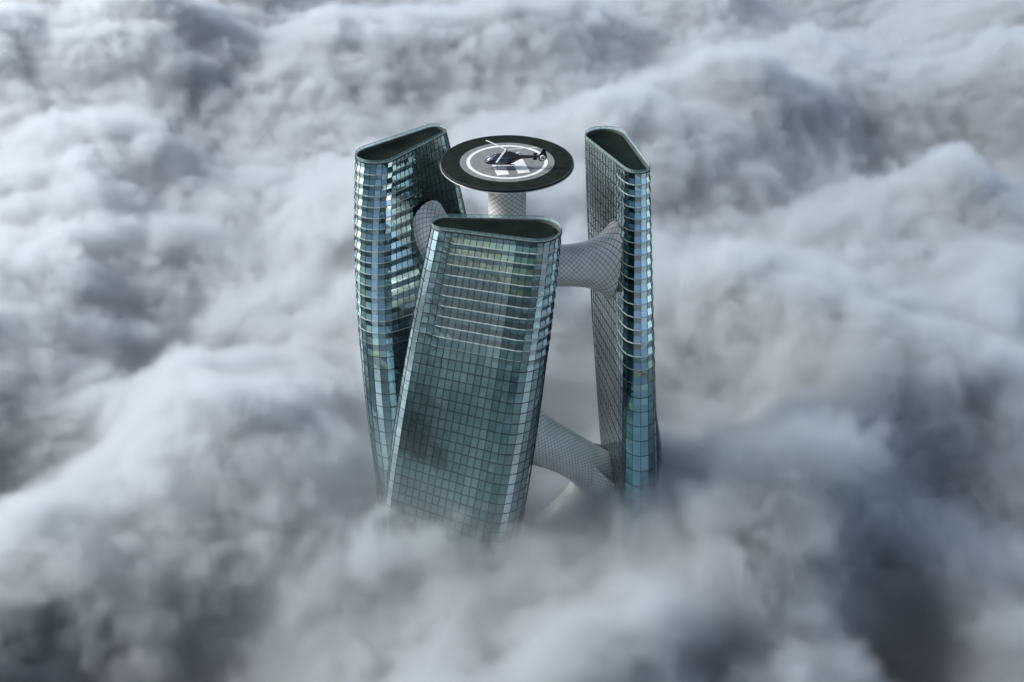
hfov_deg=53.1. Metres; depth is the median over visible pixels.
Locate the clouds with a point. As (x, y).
(188, 490)
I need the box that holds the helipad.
[440,135,573,217]
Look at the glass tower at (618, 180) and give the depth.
174.70 m
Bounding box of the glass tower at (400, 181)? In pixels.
[353,123,466,681]
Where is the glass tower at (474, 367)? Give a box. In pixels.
[385,214,561,681]
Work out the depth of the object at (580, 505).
186.07 m
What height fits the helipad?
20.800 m
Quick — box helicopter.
[484,140,546,169]
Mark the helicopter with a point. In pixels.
(505, 157)
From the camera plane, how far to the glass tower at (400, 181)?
175.53 m
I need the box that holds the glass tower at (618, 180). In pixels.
[585,126,667,681]
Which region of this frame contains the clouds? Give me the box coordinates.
[0,0,1023,681]
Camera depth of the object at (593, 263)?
171.43 m

